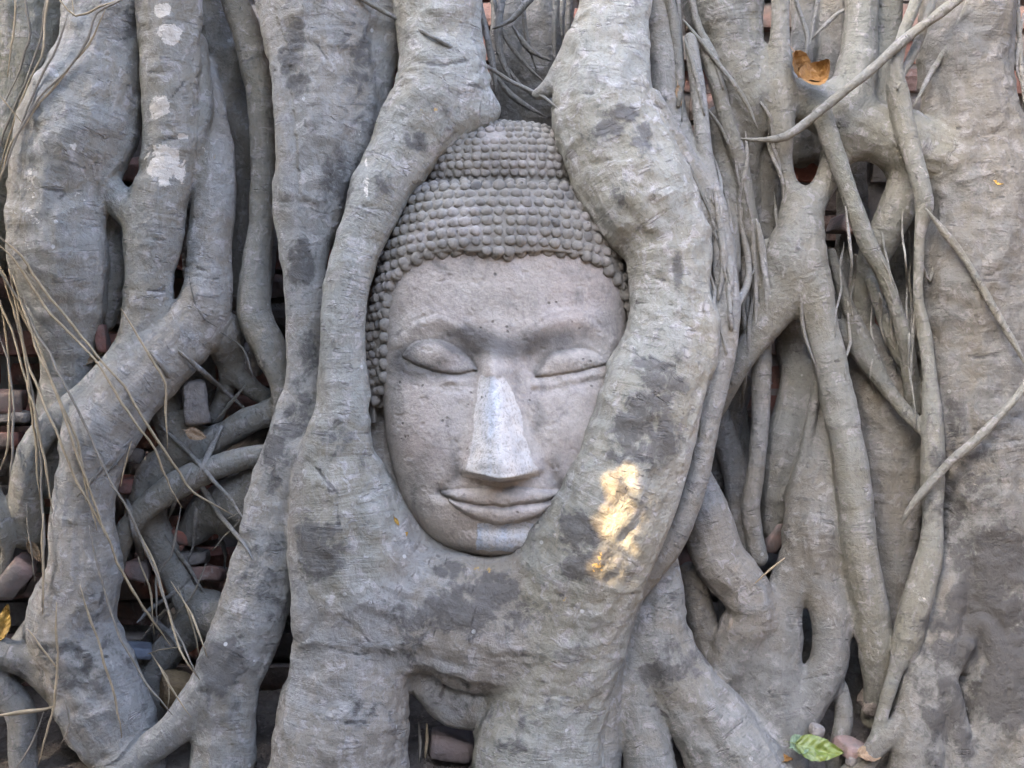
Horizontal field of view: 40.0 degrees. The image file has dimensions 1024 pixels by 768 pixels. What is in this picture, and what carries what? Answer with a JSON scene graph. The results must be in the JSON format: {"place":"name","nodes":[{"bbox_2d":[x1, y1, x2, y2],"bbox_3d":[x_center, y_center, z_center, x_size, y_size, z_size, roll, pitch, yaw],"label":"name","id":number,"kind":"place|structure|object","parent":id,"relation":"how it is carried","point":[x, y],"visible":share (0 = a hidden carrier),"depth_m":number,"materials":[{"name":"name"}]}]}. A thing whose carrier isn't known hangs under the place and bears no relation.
{"place":"outdoors","nodes":[
{"label":"outdoors","id":0,"kind":"place"},
{"bbox_2d":[0,686,894,767],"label":"ground","id":1,"kind":"structure","parent":0,"point":[56,753],"depth_m":2.31,"materials":[{"name":"soil"}]},
{"bbox_2d":[418,722,421,762],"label":"twig","id":2,"kind":"object","parent":1,"relation":"on","point":[419,742],"visible":1,"depth_m":2.23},
{"bbox_2d":[425,723,428,757],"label":"twig","id":3,"kind":"object","parent":1,"relation":"on","point":[426,740],"visible":1,"depth_m":2.23,"materials":[{"name":"brown wood"}]},
{"bbox_2d":[428,726,473,763],"bbox_3d":[-0.099,0.577,2.264,0.078,0.048,0.102,0,0,0],"label":"brick","id":4,"kind":"object","parent":1,"relation":"on","point":[449,744],"visible":0.84,"depth_m":2.22,"materials":[{"name":"brick"}]},
{"bbox_2d":[0,0,1023,767],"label":"fig tree","id":5,"kind":"object","parent":1,"relation":"on","point":[874,468],"visible":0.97,"depth_m":2.19,"materials":[{"name":"grey plant"}]},
{"bbox_2d":[0,604,10,640],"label":"leaf","id":6,"kind":"object","parent":5,"relation":"on","point":[5,620],"visible":1,"depth_m":2.21,"materials":[{"name":"yellow plant"}]},
{"bbox_2d":[0,432,24,447],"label":"brick","id":7,"kind":"object","parent":5,"relation":"on","point":[18,436],"visible":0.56,"depth_m":2.27,"materials":[{"name":"red brick"}]},
{"bbox_2d":[0,410,33,422],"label":"brick","id":8,"kind":"object","parent":7,"relation":"on","point":[23,416],"visible":0.57,"depth_m":2.27,"materials":[{"name":"grey brick"}]},
{"bbox_2d":[0,389,26,413],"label":"brick","id":9,"kind":"object","parent":8,"relation":"on","point":[20,398],"visible":0.88,"depth_m":2.28,"materials":[{"name":"brown brick"}]},
{"bbox_2d":[0,552,37,599],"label":"brick","id":10,"kind":"object","parent":5,"relation":"on","point":[16,575],"visible":0.95,"depth_m":2.24,"materials":[{"name":"brick"}]},
{"bbox_2d":[0,706,52,716],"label":"twig","id":11,"kind":"object","parent":5,"relation":"on","point":[21,712],"visible":0.92,"depth_m":2.19,"materials":[{"name":"beige wood"}]},
{"bbox_2d":[26,538,40,561],"bbox_3d":[-0.765,0.263,2.246,0.016,0.051,0.010,-31,5,-19],"label":"leaf","id":12,"kind":"object","parent":5,"relation":"on","point":[36,553],"visible":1,"depth_m":2.25,"materials":[{"name":"brown plant"}]},
{"bbox_2d":[83,352,101,365],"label":"leaf","id":13,"kind":"object","parent":5,"relation":"on","point":[90,360],"visible":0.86,"depth_m":2.26,"materials":[{"name":"brown plant"}]},
{"bbox_2d":[95,324,110,352],"bbox_3d":[-0.664,-0.073,2.278,0.026,0.047,0.042,0,0,-11],"label":"brick","id":14,"kind":"object","parent":5,"relation":"on","point":[102,341],"visible":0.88,"depth_m":2.26,"materials":[{"name":"brick"}]},
{"bbox_2d":[118,474,133,494],"bbox_3d":[-0.632,0.169,2.353,0.062,0.033,0.087,0,0,-10],"label":"brick","id":15,"kind":"object","parent":5,"relation":"on","point":[125,488],"visible":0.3,"depth_m":2.31,"materials":[{"name":"red brick"}]},
{"bbox_2d":[127,448,144,463],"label":"brick","id":16,"kind":"object","parent":5,"relation":"on","point":[137,455],"visible":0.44,"depth_m":2.33,"materials":[{"name":"grey brick"}]},
{"bbox_2d":[123,557,151,582],"bbox_3d":[-0.627,0.310,2.353,0.056,0.037,0.078,0,0,0],"label":"brick","id":17,"kind":"object","parent":5,"relation":"on","point":[132,570],"visible":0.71,"depth_m":2.32,"materials":[{"name":"red brick"}]},
{"bbox_2d":[128,641,151,659],"bbox_3d":[-0.623,0.436,2.305,0.067,0.026,0.051,0,0,-11],"label":"stone","id":18,"kind":"object","parent":5,"relation":"on","point":[142,649],"visible":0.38,"depth_m":2.29,"materials":[{"name":"stone"}]},
{"bbox_2d":[159,669,190,708],"bbox_3d":[-0.532,0.497,2.282,0.072,0.061,0.066,0,0,-25],"label":"stone","id":19,"kind":"object","parent":5,"relation":"on","point":[178,680],"visible":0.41,"depth_m":2.26,"materials":[{"name":"stone"}]},
{"bbox_2d":[180,427,205,439],"bbox_3d":[-0.508,0.079,2.242,0.045,0.020,0.009,20,-24,-10],"label":"leaf","id":20,"kind":"object","parent":5,"relation":"on","point":[192,433],"visible":1,"depth_m":2.24,"materials":[{"name":"beige plant"}]},
{"bbox_2d":[180,379,210,425],"bbox_3d":[-0.510,0.030,2.273,0.049,0.076,0.062,0,0,-16],"label":"stone","id":21,"kind":"object","parent":5,"relation":"on","point":[194,394],"visible":0.99,"depth_m":2.25,"materials":[{"name":"grey stone"}]},
{"bbox_2d":[191,563,228,581],"bbox_3d":[-0.507,0.315,2.351,0.058,0.033,0.075,0,0,0],"label":"brick","id":22,"kind":"object","parent":5,"relation":"on","point":[212,573],"visible":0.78,"depth_m":2.32,"materials":[{"name":"red brick"}]},
{"bbox_2d":[180,546,210,564],"bbox_3d":[-0.530,0.286,2.351,0.049,0.028,0.075,0,0,0],"label":"brick","id":23,"kind":"object","parent":22,"relation":"on","point":[198,555],"visible":0.85,"depth_m":2.32,"materials":[{"name":"grey brick"}]},
{"bbox_2d":[172,525,187,545],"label":"brick","id":24,"kind":"object","parent":23,"relation":"on","point":[181,538],"visible":0.41,"depth_m":2.31,"materials":[{"name":"red brick"}]},
{"bbox_2d":[243,342,262,376],"bbox_3d":[-0.428,-0.041,2.323,0.043,0.059,0.059,0,0,-18],"label":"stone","id":25,"kind":"object","parent":5,"relation":"on","point":[256,369],"visible":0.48,"depth_m":2.30,"materials":[{"name":"grey stone"}]},
{"bbox_2d":[365,119,629,555],"bbox_3d":[-0.012,-0.070,2.154,0.445,0.686,0.241,0,0,0],"label":"stone statue","id":26,"kind":"object","parent":5,"relation":"on","point":[498,315],"visible":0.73,"depth_m":2.11,"materials":[{"name":"grey stone"}]},
{"bbox_2d":[675,81,681,104],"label":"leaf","id":27,"kind":"object","parent":5,"relation":"on","point":[677,89],"visible":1,"depth_m":2.18,"materials":[{"name":"brown plant"}]},
{"bbox_2d":[755,558,784,582],"bbox_3d":[0.400,0.289,2.185,0.048,0.040,0.006,0,0,0],"label":"twig","id":28,"kind":"object","parent":5,"relation":"on","point":[767,571],"visible":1,"depth_m":2.18,"materials":[{"name":"beige wood"}]},
{"bbox_2d":[764,524,782,553],"bbox_3d":[0.430,0.249,2.335,0.047,0.062,0.076,0,0,0],"label":"brick","id":29,"kind":"object","parent":5,"relation":"on","point":[772,540],"visible":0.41,"depth_m":2.31,"materials":[{"name":"red brick"}]},
{"bbox_2d":[783,753,792,761],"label":"leaf","id":30,"kind":"object","parent":5,"relation":"on","point":[786,758],"visible":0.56,"depth_m":2.18,"materials":[{"name":"orange plant"}]},
{"bbox_2d":[790,46,819,81],"bbox_3d":[0.451,-0.500,2.206,0.079,0.036,0.030,45,-21,-9],"label":"leaf","id":31,"kind":"object","parent":5,"relation":"on","point":[800,59],"visible":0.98,"depth_m":2.21,"materials":[{"name":"brown plant"}]},
{"bbox_2d":[796,59,829,84],"bbox_3d":[0.469,-0.484,2.202,0.057,0.040,0.035,0,0,15],"label":"leaf","id":32,"kind":"object","parent":5,"relation":"on","point":[821,68],"visible":1,"depth_m":2.21,"materials":[{"name":"orange plant"}]},
{"bbox_2d":[808,722,824,736],"bbox_3d":[0.476,0.541,2.201,0.025,0.022,0.019,0,0,-24],"label":"stone","id":33,"kind":"object","parent":5,"relation":"on","point":[816,729],"visible":1,"depth_m":2.19,"materials":[{"name":"white stone"}]},
{"bbox_2d":[826,213,853,234],"bbox_3d":[0.558,-0.264,2.350,0.055,0.036,0.075,0,0,0],"label":"brick","id":34,"kind":"object","parent":5,"relation":"on","point":[836,224],"visible":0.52,"depth_m":2.33,"materials":[{"name":"brick"}]},
{"bbox_2d":[832,735,863,758],"bbox_3d":[0.534,0.571,2.211,0.044,0.031,0.051,0,0,-20],"label":"stone","id":35,"kind":"object","parent":5,"relation":"on","point":[848,745],"visible":0.73,"depth_m":2.20,"materials":[{"name":"stone"}]},
{"bbox_2d":[845,757,857,766],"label":"stone","id":36,"kind":"object","parent":5,"relation":"on","point":[851,761],"visible":1,"depth_m":2.18,"materials":[{"name":"grey stone"}]},
{"bbox_2d":[856,688,876,716],"bbox_3d":[0.582,0.515,2.271,0.048,0.043,0.048,0,0,-18],"label":"stone","id":37,"kind":"object","parent":5,"relation":"on","point":[869,709],"visible":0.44,"depth_m":2.25,"materials":[{"name":"stone"}]},
{"bbox_2d":[856,745,881,761],"bbox_3d":[0.549,0.571,2.175,0.070,0.010,0.027,5,38,-25],"label":"leaf","id":38,"kind":"object","parent":5,"relation":"on","point":[862,752],"visible":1,"depth_m":2.17,"materials":[{"name":"beige plant"}]},
{"bbox_2d":[0,0,1023,690],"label":"brick wall","id":39,"kind":"structure","parent":1,"relation":"on","point":[130,612],"depth_m":2.49,"materials":[{"name":"brown brick"}]},
{"bbox_2d":[786,734,843,761],"bbox_3d":[0.464,0.561,2.171,0.095,0.042,0.017,8,-37,8],"label":"leaf","id":40,"kind":"object","parent":1,"relation":"on","point":[821,749],"visible":1,"depth_m":2.17,"materials":[{"name":"green plant"}]},
{"bbox_2d":[787,734,808,753],"bbox_3d":[0.441,0.557,2.173,0.054,0.032,0.011,-12,-34,-29],"label":"leaf","id":41,"kind":"object","parent":40,"relation":"on","point":[794,738],"visible":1,"depth_m":2.17,"materials":[{"name":"green plant"}]}
]}

